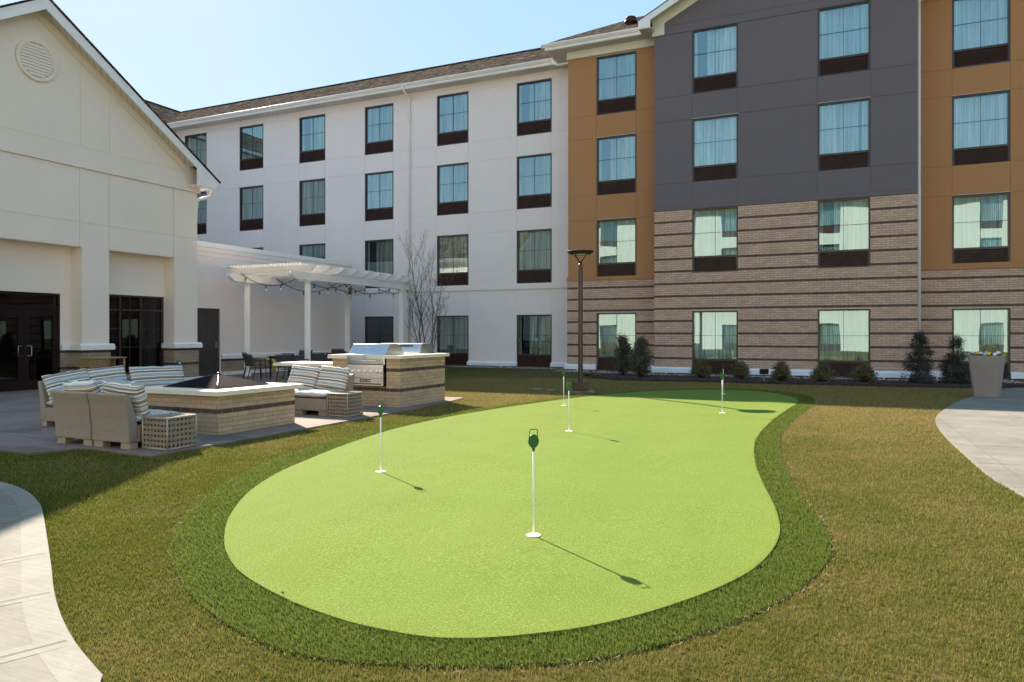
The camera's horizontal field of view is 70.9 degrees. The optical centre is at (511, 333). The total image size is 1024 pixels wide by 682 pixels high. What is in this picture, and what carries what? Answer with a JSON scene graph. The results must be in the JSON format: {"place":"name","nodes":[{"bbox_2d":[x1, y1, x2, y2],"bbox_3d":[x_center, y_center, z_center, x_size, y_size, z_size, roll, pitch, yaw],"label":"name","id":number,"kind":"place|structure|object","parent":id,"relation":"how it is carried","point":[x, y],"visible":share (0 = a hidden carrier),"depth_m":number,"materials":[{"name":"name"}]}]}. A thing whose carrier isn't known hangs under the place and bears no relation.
{"place":"outdoors","nodes":[
{"label":"outdoors","id":0,"kind":"place"},
{"bbox_2d":[0,369,463,457],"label":"patio","id":1,"kind":"structure","parent":0,"point":[22,404],"depth_m":11.25,"materials":[{"name":"concrete"}]},
{"bbox_2d":[38,381,54,425],"bbox_3d":[-7.024,1.114,11.632,0.852,0.712,0.740,0,0,25],"label":"wicker sofa section","id":2,"kind":"object","parent":1,"relation":"on","point":[47,415],"visible":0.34,"depth_m":11.42,"materials":[{"name":"beige wicker"}]},
{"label":"seat cushion","id":3,"kind":"object","parent":2,"relation":"on","visible":0},
{"bbox_2d":[41,369,88,403],"bbox_3d":[-7.139,0.842,11.601,0.177,0.476,0.751,-22,-2,23],"label":"back cushion","id":4,"kind":"object","parent":3,"relation":"on","point":[54,381],"visible":0.62,"depth_m":11.43,"materials":[{"name":"fabric"}]},
{"bbox_2d":[87,365,127,392],"bbox_3d":[-6.878,0.814,12.263,0.164,0.501,0.728,-22,-5,23],"label":"back cushion","id":5,"kind":"object","parent":3,"relation":"on","point":[98,375],"visible":0.42,"depth_m":12.20,"materials":[{"name":"fabric"}]},
{"bbox_2d":[50,390,93,445],"bbox_3d":[-5.664,1.114,9.840,0.720,0.712,0.852,0,0,25],"label":"wicker sofa section","id":6,"kind":"object","parent":1,"relation":"on","point":[72,413],"visible":0.48,"depth_m":9.49,"materials":[{"name":"beige wicker"}]},
{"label":"seat cushion","id":7,"kind":"object","parent":6,"relation":"on","visible":0},
{"bbox_2d":[63,380,100,392],"bbox_3d":[-5.729,0.850,9.645,0.627,0.459,0.196,-3,17,25],"label":"back cushion","id":8,"kind":"object","parent":7,"relation":"on","point":[87,386],"visible":0.43,"depth_m":9.50,"materials":[{"name":"fabric"}]},
{"bbox_2d":[78,357,126,369],"bbox_3d":[-11.059,1.055,19.460,0.490,0.830,1.060,0,0,25],"label":"slatted cabinet","id":9,"kind":"object","parent":1,"relation":"on","point":[94,362],"visible":0.34,"depth_m":19.24,"materials":[{"name":"brown wood"}]},
{"bbox_2d":[87,392,173,449],"bbox_3d":[-4.999,1.114,9.537,0.700,0.712,0.852,0,0,25],"label":"wicker sofa section","id":10,"kind":"object","parent":1,"relation":"on","point":[113,417],"visible":0.71,"depth_m":9.17,"materials":[{"name":"beige wicker"}]},
{"bbox_2d":[135,409,177,422],"bbox_3d":[-4.960,1.098,9.623,0.689,0.144,0.664,0,0,25],"label":"seat cushion","id":11,"kind":"object","parent":10,"relation":"on","point":[139,417],"visible":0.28,"depth_m":9.54,"materials":[{"name":"white fabric"}]},
{"bbox_2d":[102,378,149,415],"bbox_3d":[-5.039,0.836,9.387,0.710,0.476,0.210,5,19,23],"label":"back cushion","id":12,"kind":"object","parent":11,"relation":"on","point":[134,391],"visible":0.59,"depth_m":9.25,"materials":[{"name":"fabric"}]},
{"bbox_2d":[142,413,196,450],"bbox_3d":[-4.425,1.262,9.303,0.464,0.417,0.464,0,0,25],"label":"wicker side table","id":13,"kind":"object","parent":1,"relation":"on","point":[183,429],"visible":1,"depth_m":9.16,"materials":[{"name":"wicker"}]},
{"bbox_2d":[145,382,303,434],"bbox_3d":[-4.586,1.151,11.443,1.680,0.638,1.800,0,0,25],"label":"fire pit","id":14,"kind":"object","parent":1,"relation":"on","point":[225,411],"visible":0.74,"depth_m":10.81,"materials":[{"name":"beige brick"}]},
{"bbox_2d":[163,372,271,388],"bbox_3d":[-4.688,0.725,11.488,1.155,0.221,1.135,0,0,25],"label":"fire pit cover","id":15,"kind":"object","parent":14,"relation":"on","point":[218,380],"visible":1,"depth_m":11.23,"materials":[{"name":"metal"}]},
{"bbox_2d":[242,352,266,377],"bbox_3d":[-8.627,1.048,24.050,0.693,0.850,0.584,0,0,-35],"label":"patio chair","id":16,"kind":"object","parent":1,"relation":"on","point":[257,365],"visible":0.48,"depth_m":24.00,"materials":[{"name":"metal"}]},
{"bbox_2d":[242,354,270,380],"bbox_3d":[-7.954,1.048,22.363,0.584,0.850,0.693,0,0,40],"label":"patio chair","id":17,"kind":"object","parent":1,"relation":"on","point":[248,360],"visible":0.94,"depth_m":22.20,"materials":[{"name":"metal"}]},
{"bbox_2d":[255,358,275,372],"bbox_3d":[-9.203,1.178,26.626,1.030,0.585,0.367,0,0,-9],"label":"gas pipe","id":18,"kind":"object","parent":1,"relation":"on","point":[274,367],"visible":0.53,"depth_m":26.70,"materials":[{"name":"yellow metal"}]},
{"bbox_2d":[275,355,291,382],"bbox_3d":[-6.660,1.048,21.552,0.584,0.850,0.693,0,0,25],"label":"patio chair","id":19,"kind":"object","parent":1,"relation":"on","point":[282,358],"visible":0.55,"depth_m":21.31,"materials":[{"name":"metal"}]},
{"bbox_2d":[268,355,304,377],"bbox_3d":[-7.496,1.110,24.299,1.000,0.720,1.000,0,0,25],"label":"patio table","id":20,"kind":"object","parent":1,"relation":"on","point":[270,358],"visible":0.33,"depth_m":24.07,"materials":[{"name":"black metal"}]},
{"bbox_2d":[282,353,308,377],"bbox_3d":[-6.994,1.048,23.243,0.584,0.850,0.693,0,0,30],"label":"patio chair","id":21,"kind":"object","parent":1,"relation":"on","point":[292,357],"visible":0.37,"depth_m":22.94,"materials":[{"name":"metal"}]},
{"bbox_2d":[298,350,312,359],"bbox_3d":[-7.960,1.048,27.422,0.584,0.850,0.693,0,0,5],"label":"patio chair","id":22,"kind":"object","parent":1,"relation":"on","point":[301,352],"visible":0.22,"depth_m":27.71,"materials":[{"name":"metal"}]},
{"bbox_2d":[220,262,420,375],"bbox_3d":[-6.750,-0.412,27.008,3.850,3.765,7.550,0,0,25],"label":"pergola","id":23,"kind":"object","parent":1,"relation":"on","point":[306,274],"visible":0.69,"depth_m":24.92,"materials":[{"name":"white wood"}]},
{"bbox_2d":[241,273,346,293],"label":"string lights","id":24,"kind":"object","parent":23,"relation":"hanging from","point":[290,281],"visible":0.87,"depth_m":25.11,"materials":[{"name":"black plastic"}]},
{"bbox_2d":[277,279,389,298],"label":"string lights","id":25,"kind":"object","parent":23,"relation":"hanging from","point":[331,286],"visible":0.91,"depth_m":27.18,"materials":[{"name":"black plastic"}]},
{"bbox_2d":[328,283,413,297],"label":"string lights","id":26,"kind":"object","parent":23,"relation":"hanging from","point":[365,291],"visible":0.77,"depth_m":28.99,"materials":[{"name":"black plastic"}]},
{"bbox_2d":[311,352,329,361],"bbox_3d":[-6.466,1.048,24.104,0.584,0.850,0.693,0,0,5],"label":"patio chair","id":27,"kind":"object","parent":1,"relation":"on","point":[317,357],"visible":0.43,"depth_m":23.82,"materials":[{"name":"metal"}]},
{"bbox_2d":[295,374,354,415],"bbox_3d":[-3.466,1.114,13.335,0.730,0.712,0.852,0,0,25],"label":"wicker sofa section","id":28,"kind":"object","parent":1,"relation":"on","point":[303,405],"visible":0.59,"depth_m":12.98,"materials":[{"name":"beige wicker"}]},
{"bbox_2d":[295,389,338,397],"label":"seat cushion","id":29,"kind":"object","parent":28,"relation":"on","point":[319,393],"visible":0.77,"depth_m":12.99,"materials":[{"name":"white fabric"}]},
{"bbox_2d":[287,365,320,389],"bbox_3d":[-3.970,0.839,13.719,0.683,0.451,0.165,4,-18,26],"label":"back cushion","id":30,"kind":"object","parent":29,"relation":"on","point":[307,376],"visible":0.77,"depth_m":13.63,"materials":[{"name":"fabric"}]},
{"bbox_2d":[316,365,349,390],"bbox_3d":[-3.336,0.835,13.423,0.663,0.454,0.165,4,-16,26],"label":"back cushion","id":31,"kind":"object","parent":29,"relation":"on","point":[333,378],"visible":0.96,"depth_m":13.34,"materials":[{"name":"fabric"}]},
{"bbox_2d":[326,349,343,361],"bbox_3d":[-7.279,1.048,29.639,0.584,0.850,0.693,0,0,5],"label":"patio chair","id":32,"kind":"object","parent":1,"relation":"on","point":[332,350],"visible":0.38,"depth_m":29.93,"materials":[{"name":"metal"}]},
{"bbox_2d":[327,391,362,416],"bbox_3d":[-3.002,1.262,12.941,0.464,0.417,0.464,0,0,25],"label":"wicker side table","id":33,"kind":"object","parent":1,"relation":"on","point":[353,400],"visible":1,"depth_m":12.79,"materials":[{"name":"wicker"}]},
{"bbox_2d":[273,353,449,406],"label":"grill island","id":34,"kind":"structure","parent":1,"relation":"on","point":[414,379],"depth_m":14.83,"materials":[{"name":"beige brick"}]},
{"bbox_2d":[347,343,403,385],"bbox_3d":[-2.843,0.632,14.931,0.930,0.845,0.787,0,0,25],"label":"built in grill","id":35,"kind":"object","parent":34,"relation":"in","point":[363,357],"visible":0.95,"depth_m":14.64,"materials":[{"name":"silver metal"}]},
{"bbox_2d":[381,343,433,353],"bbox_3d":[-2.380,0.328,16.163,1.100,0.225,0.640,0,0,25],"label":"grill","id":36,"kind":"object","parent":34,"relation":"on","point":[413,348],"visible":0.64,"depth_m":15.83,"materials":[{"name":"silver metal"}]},
{"bbox_2d":[0,0,665,111],"label":"sky","id":37,"kind":"structure","parent":0,"point":[180,55],"materials":[{"name":"blue"}]},
{"bbox_2d":[0,367,1023,681],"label":"ground","id":38,"kind":"structure","parent":0,"point":[466,373],"depth_m":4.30,"materials":[{"name":"green plant"}]},
{"bbox_2d":[0,482,102,681],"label":"walkway","id":39,"kind":"structure","parent":38,"relation":"on","point":[14,632],"depth_m":3.78,"materials":[{"name":"concrete"}]},
{"bbox_2d":[0,390,1023,663],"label":"joints","id":40,"kind":"object","parent":39,"relation":"on","point":[32,648],"visible":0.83,"depth_m":3.99,"materials":[{"name":"concrete"}]},
{"bbox_2d":[0,0,220,391],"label":"lobby building","id":41,"kind":"structure","parent":38,"relation":"on","point":[107,175],"depth_m":19.65,"materials":[{"name":"beige paint"}]},
{"bbox_2d":[0,291,59,391],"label":"double door","id":42,"kind":"structure","parent":41,"relation":"in","point":[29,322],"depth_m":18.74,"materials":[{"name":"black glass"}]},
{"bbox_2d":[109,294,163,373],"bbox_3d":[-11.343,0.030,21.563,0.110,2.340,2.030,0,0,25],"label":"window","id":43,"kind":"structure","parent":41,"relation":"in","point":[136,323],"depth_m":21.67,"materials":[{"name":"black glass"}]},
{"bbox_2d":[197,241,352,375],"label":"link building","id":44,"kind":"structure","parent":38,"relation":"on","point":[277,321],"depth_m":27.02,"materials":[{"name":"white paint"}]},
{"bbox_2d":[197,308,218,375],"bbox_3d":[-10.589,0.300,25.011,0.161,2.360,1.010,0,0,25],"label":"service door","id":45,"kind":"structure","parent":44,"relation":"in","point":[207,318],"depth_m":25.06,"materials":[{"name":"paint"}]},
{"bbox_2d":[399,230,459,353],"bbox_3d":[-3.294,-1.408,29.126,2.464,5.832,2.820,0,0,-2],"label":"bare tree","id":46,"kind":"object","parent":38,"relation":"on","point":[423,310],"visible":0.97,"depth_m":29.04,"materials":[{"name":"brown plant"}]},
{"bbox_2d":[170,389,830,668],"bbox_3d":[1.657,1.507,11.722,6.597,0.030,17.446,0,0,25],"label":"turf base","id":47,"kind":"object","parent":38,"relation":"on","point":[501,651],"visible":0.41,"depth_m":3.65,"materials":[{"name":"green plant"}]},
{"bbox_2d":[169,388,831,666],"bbox_3d":[1.650,1.472,11.716,6.610,0.040,17.460,0,0,25],"label":"turf fringe","id":48,"kind":"object","parent":47,"relation":"on","point":[766,438],"visible":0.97,"depth_m":4.06,"materials":[{"name":"green plant"}]},
{"bbox_2d":[224,390,798,641],"bbox_3d":[1.614,1.476,11.657,5.924,0.031,16.552,0,0,25],"label":"putting green","id":49,"kind":"object","parent":47,"relation":"on","point":[646,501],"visible":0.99,"depth_m":5.76,"materials":[{"name":"green plant"}]},
{"bbox_2d":[376,402,385,472],"bbox_3d":[-1.410,1.108,7.731,0.108,0.749,0.108,0,0,35],"label":"putting flag","id":50,"kind":"object","parent":49,"relation":"on","point":[380,409],"visible":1,"depth_m":7.72,"materials":[{"name":"white metal"}]},
{"bbox_2d":[526,429,540,536],"bbox_3d":[0.156,1.081,5.237,0.108,0.774,0.108,0,0,-14],"label":"putting flag","id":51,"kind":"object","parent":49,"relation":"on","point":[533,441],"visible":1,"depth_m":5.23,"materials":[{"name":"white metal"}]},
{"bbox_2d":[561,368,565,405],"bbox_3d":[1.056,1.089,14.685,0.108,0.759,0.108,0,0,0],"label":"putting flag","id":52,"kind":"object","parent":49,"relation":"on","point":[563,372],"visible":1,"depth_m":14.68,"materials":[{"name":"white metal"}]},
{"bbox_2d":[566,380,571,431],"bbox_3d":[0.859,1.085,10.851,0.108,0.769,0.108,0,0,-10],"label":"putting flag","id":53,"kind":"object","parent":49,"relation":"on","point":[568,385],"visible":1,"depth_m":10.85,"materials":[{"name":"green plastic"}]},
{"bbox_2d":[720,371,723,412],"bbox_3d":[3.885,1.082,13.296,0.108,0.769,0.108,0,0,35],"label":"putting flag","id":54,"kind":"object","parent":49,"relation":"on","point":[722,376],"visible":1,"depth_m":13.29,"materials":[{"name":"white metal"}]},
{"bbox_2d":[566,249,594,392],"bbox_3d":[1.773,-0.328,18.644,0.704,3.695,0.704,0,0,0],"label":"lamp post","id":55,"kind":"object","parent":38,"relation":"on","point":[580,385],"visible":1,"depth_m":18.59,"materials":[{"name":"metal"}]},
{"bbox_2d":[144,0,1023,380],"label":"hotel building","id":56,"kind":"structure","parent":38,"relation":"on","point":[802,188],"depth_m":26.26,"materials":[{"name":"white paint"}]},
{"bbox_2d":[185,132,206,166],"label":"window","id":57,"kind":"structure","parent":56,"relation":"in","point":[198,145],"depth_m":39.90,"materials":[{"name":"blue glass"}]},
{"bbox_2d":[197,191,206,234],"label":"window","id":58,"kind":"structure","parent":56,"relation":"in","point":[202,205],"depth_m":39.79,"materials":[{"name":"blue glass"}]},
{"bbox_2d":[239,185,262,230],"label":"window","id":59,"kind":"structure","parent":56,"relation":"in","point":[252,218],"depth_m":38.30,"materials":[{"name":"blue glass"}]},
{"bbox_2d":[240,123,262,170],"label":"window","id":60,"kind":"structure","parent":56,"relation":"in","point":[252,158],"depth_m":38.28,"materials":[{"name":"glass"}]},
{"bbox_2d":[299,243,324,258],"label":"window","id":61,"kind":"structure","parent":56,"relation":"in","point":[309,250],"depth_m":36.62,"materials":[{"name":"glass"}]},
{"bbox_2d":[299,178,324,226],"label":"window","id":62,"kind":"structure","parent":56,"relation":"in","point":[313,198],"depth_m":36.62,"materials":[{"name":"blue glass"}]},
{"bbox_2d":[299,114,324,162],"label":"window","id":63,"kind":"structure","parent":56,"relation":"in","point":[316,152],"depth_m":36.53,"materials":[{"name":"glass"}]},
{"bbox_2d":[364,316,392,343],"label":"window","id":64,"kind":"structure","parent":56,"relation":"in","point":[367,318],"depth_m":34.81,"materials":[{"name":"black glass"}]},
{"bbox_2d":[364,239,392,287],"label":"window","id":65,"kind":"structure","parent":56,"relation":"in","point":[384,258],"depth_m":34.88,"materials":[{"name":"glass"}]},
{"bbox_2d":[364,103,392,154],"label":"window","id":66,"kind":"structure","parent":56,"relation":"in","point":[380,121],"depth_m":34.91,"materials":[{"name":"glass"}]},
{"bbox_2d":[364,170,393,220],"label":"window","id":67,"kind":"structure","parent":56,"relation":"in","point":[380,187],"depth_m":34.92,"materials":[{"name":"blue glass"}]},
{"bbox_2d":[437,315,468,364],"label":"window","id":68,"kind":"structure","parent":56,"relation":"in","point":[454,337],"depth_m":33.21,"materials":[{"name":"glass"}]},
{"bbox_2d":[437,234,468,285],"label":"window","id":69,"kind":"structure","parent":56,"relation":"in","point":[454,250],"depth_m":33.23,"materials":[{"name":"glass"}]},
{"bbox_2d":[437,162,468,215],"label":"window","id":70,"kind":"structure","parent":56,"relation":"in","point":[454,181],"depth_m":33.22,"materials":[{"name":"blue glass"}]},
{"bbox_2d":[437,91,468,145],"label":"window","id":71,"kind":"structure","parent":56,"relation":"in","point":[454,111],"depth_m":33.23,"materials":[{"name":"glass"}]},
{"bbox_2d":[516,228,551,283],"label":"window","id":72,"kind":"structure","parent":56,"relation":"in","point":[535,247],"depth_m":31.52,"materials":[{"name":"glass"}]},
{"bbox_2d":[516,152,551,209],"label":"window","id":73,"kind":"structure","parent":56,"relation":"in","point":[534,177],"depth_m":31.52,"materials":[{"name":"blue glass"}]},
{"bbox_2d":[516,78,551,135],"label":"window","id":74,"kind":"structure","parent":56,"relation":"in","point":[540,102],"depth_m":31.41,"materials":[{"name":"glass"}]},
{"bbox_2d":[517,314,551,366],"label":"window","id":75,"kind":"structure","parent":56,"relation":"in","point":[540,354],"depth_m":31.41,"materials":[{"name":"grey glass"}]},
{"bbox_2d":[597,312,635,369],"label":"window","id":76,"kind":"structure","parent":56,"relation":"in","point":[609,324],"depth_m":28.60,"materials":[{"name":"glass"}]},
{"bbox_2d":[597,217,636,276],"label":"window","id":77,"kind":"structure","parent":56,"relation":"in","point":[617,251],"depth_m":28.50,"materials":[{"name":"glass"}]},
{"bbox_2d":[597,133,636,194],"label":"window","id":78,"kind":"structure","parent":56,"relation":"in","point":[623,159],"depth_m":28.37,"materials":[{"name":"blue glass"}]},
{"bbox_2d":[597,50,636,114],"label":"window","id":79,"kind":"structure","parent":56,"relation":"in","point":[617,77],"depth_m":28.48,"materials":[{"name":"glass"}]},
{"bbox_2d":[692,310,737,373],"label":"window","id":80,"kind":"structure","parent":56,"relation":"in","point":[716,332],"depth_m":25.95,"materials":[{"name":"glass"}]},
{"bbox_2d":[692,206,737,272],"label":"window","id":81,"kind":"structure","parent":56,"relation":"in","point":[716,231],"depth_m":25.95,"materials":[{"name":"glass"}]},
{"bbox_2d":[692,113,737,181],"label":"window","id":82,"kind":"structure","parent":56,"relation":"in","point":[716,141],"depth_m":25.95,"materials":[{"name":"glass"}]},
{"bbox_2d":[692,23,737,93],"bbox_3d":[7.324,-9.848,25.903,1.620,2.336,0.339,0,0,25],"label":"window","id":83,"kind":"structure","parent":56,"relation":"in","point":[722,43],"depth_m":25.85,"materials":[{"name":"glass"}]},
{"bbox_2d":[817,97,869,170],"bbox_3d":[11.139,-6.628,24.169,1.620,2.336,0.347,0,0,25],"label":"window","id":84,"kind":"structure","parent":56,"relation":"in","point":[837,125],"depth_m":24.21,"materials":[{"name":"glass"}]},
{"bbox_2d":[818,196,869,268],"bbox_3d":[11.137,-3.368,24.165,1.620,2.336,0.339,0,0,25],"label":"window","id":85,"kind":"structure","parent":56,"relation":"in","point":[851,217],"depth_m":24.09,"materials":[{"name":"glass"}]},
{"bbox_2d":[818,0,869,76],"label":"window","id":86,"kind":"structure","parent":56,"relation":"in","point":[843,34],"depth_m":24.19,"materials":[{"name":"glass"}]},
{"bbox_2d":[818,308,870,375],"bbox_3d":[11.139,0.332,24.169,1.620,2.336,0.348,0,0,25],"label":"window","id":87,"kind":"structure","parent":56,"relation":"in","point":[843,334],"depth_m":24.21,"materials":[{"name":"glass"}]},
{"bbox_2d":[952,89,1009,165],"bbox_3d":[15.221,-6.628,23.407,1.620,2.336,0.348,0,0,25],"label":"window","id":88,"kind":"structure","parent":56,"relation":"in","point":[979,124],"depth_m":23.44,"materials":[{"name":"glass"}]},
{"bbox_2d":[952,0,1009,68],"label":"window","id":89,"kind":"structure","parent":56,"relation":"in","point":[979,27],"depth_m":23.44,"materials":[{"name":"glass"}]},
{"bbox_2d":[952,307,1010,377],"bbox_3d":[15.221,0.332,23.407,1.620,2.336,0.348,0,0,25],"label":"window","id":90,"kind":"structure","parent":56,"relation":"in","point":[986,326],"depth_m":23.45,"materials":[{"name":"glass"}]},
{"bbox_2d":[952,191,1010,263],"bbox_3d":[15.221,-3.368,23.408,1.620,2.336,0.349,0,0,25],"label":"window","id":91,"kind":"structure","parent":56,"relation":"in","point":[979,224],"depth_m":23.44,"materials":[{"name":"glass"}]},
{"bbox_2d":[445,366,1023,382],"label":"gravel strip","id":92,"kind":"object","parent":38,"relation":"on","point":[620,373],"visible":0.1,"depth_m":28.35,"materials":[{"name":"gravel"}]},
{"bbox_2d":[449,366,1021,383],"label":"pebbles","id":93,"kind":"object","parent":92,"relation":"on","point":[938,379],"visible":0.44,"depth_m":26.00,"materials":[{"name":"grey gravel"}]},
{"bbox_2d":[590,373,1023,387],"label":"mulch bed","id":94,"kind":"object","parent":38,"relation":"on","point":[727,379],"visible":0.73,"depth_m":21.59,"materials":[{"name":"brown wood"}]},
{"bbox_2d":[610,332,632,374],"bbox_3d":[3.839,0.667,25.052,0.867,1.555,0.902,0,0,-2],"label":"upright shrub","id":95,"kind":"object","parent":94,"relation":"on","point":[622,349],"visible":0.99,"depth_m":24.94,"materials":[{"name":"green plant"}]},
{"bbox_2d":[626,334,654,376],"bbox_3d":[4.252,0.720,23.812,0.969,1.448,0.935,0,0,13],"label":"upright shrub","id":96,"kind":"object","parent":94,"relation":"on","point":[640,365],"visible":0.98,"depth_m":23.73,"materials":[{"name":"green plant"}]},
{"bbox_2d":[686,355,712,377],"bbox_3d":[6.147,1.069,23.511,0.940,0.753,0.885,0,0,25],"label":"shrub","id":97,"kind":"object","parent":94,"relation":"on","point":[702,368],"visible":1,"depth_m":23.39,"materials":[{"name":"green plant"}]},
{"bbox_2d":[728,359,751,378],"bbox_3d":[7.213,1.097,22.792,0.772,0.696,0.744,0,0,25],"label":"shrub","id":98,"kind":"object","parent":94,"relation":"on","point":[741,371],"visible":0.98,"depth_m":22.70,"materials":[{"name":"green plant"}]},
{"bbox_2d":[759,369,768,382],"bbox_3d":[7.508,1.255,21.436,0.250,0.410,0.119,0,0,0],"label":"floodlight","id":99,"kind":"object","parent":94,"relation":"on","point":[764,371],"visible":1,"depth_m":21.40,"materials":[{"name":"metal"}]},
{"bbox_2d":[769,359,791,380],"bbox_3d":[8.143,1.111,21.899,0.738,0.669,0.785,0,0,25],"label":"shrub","id":100,"kind":"object","parent":94,"relation":"on","point":[781,372],"visible":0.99,"depth_m":21.79,"materials":[{"name":"green plant"}]},
{"bbox_2d":[809,362,838,381],"bbox_3d":[9.331,1.112,21.525,0.801,0.667,0.806,0,0,-34],"label":"shrub","id":101,"kind":"object","parent":94,"relation":"on","point":[823,373],"visible":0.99,"depth_m":21.46,"materials":[{"name":"green plant"}]},
{"bbox_2d":[847,361,879,381],"bbox_3d":[10.445,1.117,21.395,0.897,0.656,0.816,0,0,25],"label":"shrub","id":102,"kind":"object","parent":94,"relation":"on","point":[863,372],"visible":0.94,"depth_m":21.24,"materials":[{"name":"green plant"}]},
{"bbox_2d":[899,329,939,383],"bbox_3d":[11.752,0.633,20.854,1.128,1.625,1.201,0,0,25],"label":"conical yew","id":103,"kind":"object","parent":94,"relation":"on","point":[920,349],"visible":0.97,"depth_m":20.79,"materials":[{"name":"green plant"}]},
{"bbox_2d":[936,333,970,383],"bbox_3d":[12.856,0.718,20.871,1.076,1.455,1.103,0,0,25],"label":"conical yew","id":104,"kind":"object","parent":94,"relation":"on","point":[952,363],"visible":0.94,"depth_m":20.75,"materials":[{"name":"green plant"}]},
{"bbox_2d":[935,388,1023,497],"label":"walkway","id":105,"kind":"structure","parent":38,"relation":"on","point":[994,423],"depth_m":10.70,"materials":[{"name":"concrete"}]},
{"bbox_2d":[968,355,1005,396],"bbox_3d":[11.102,0.988,16.831,0.640,0.960,0.640,0,0,-44],"label":"tall planter","id":106,"kind":"object","parent":105,"relation":"on","point":[986,374],"visible":0.9,"depth_m":16.63,"materials":[{"name":"grey concrete"}]},
{"bbox_2d":[970,342,1004,355],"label":"pansy flowers","id":107,"kind":"object","parent":106,"relation":"in","point":[993,352],"visible":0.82,"depth_m":16.73,"materials":[{"name":"multicoloured plant"}]},
{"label":"seat cushion","id":108,"kind":"object","parent":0,"visible":0},
{"bbox_2d":[129,365,184,386],"bbox_3d":[-6.435,0.823,13.096,0.174,0.473,1.128,-15,-7,24],"label":"back cushion","id":109,"kind":"object","parent":108,"relation":"on","point":[152,376],"visible":0.64,"depth_m":12.99,"materials":[{"name":"fabric"}]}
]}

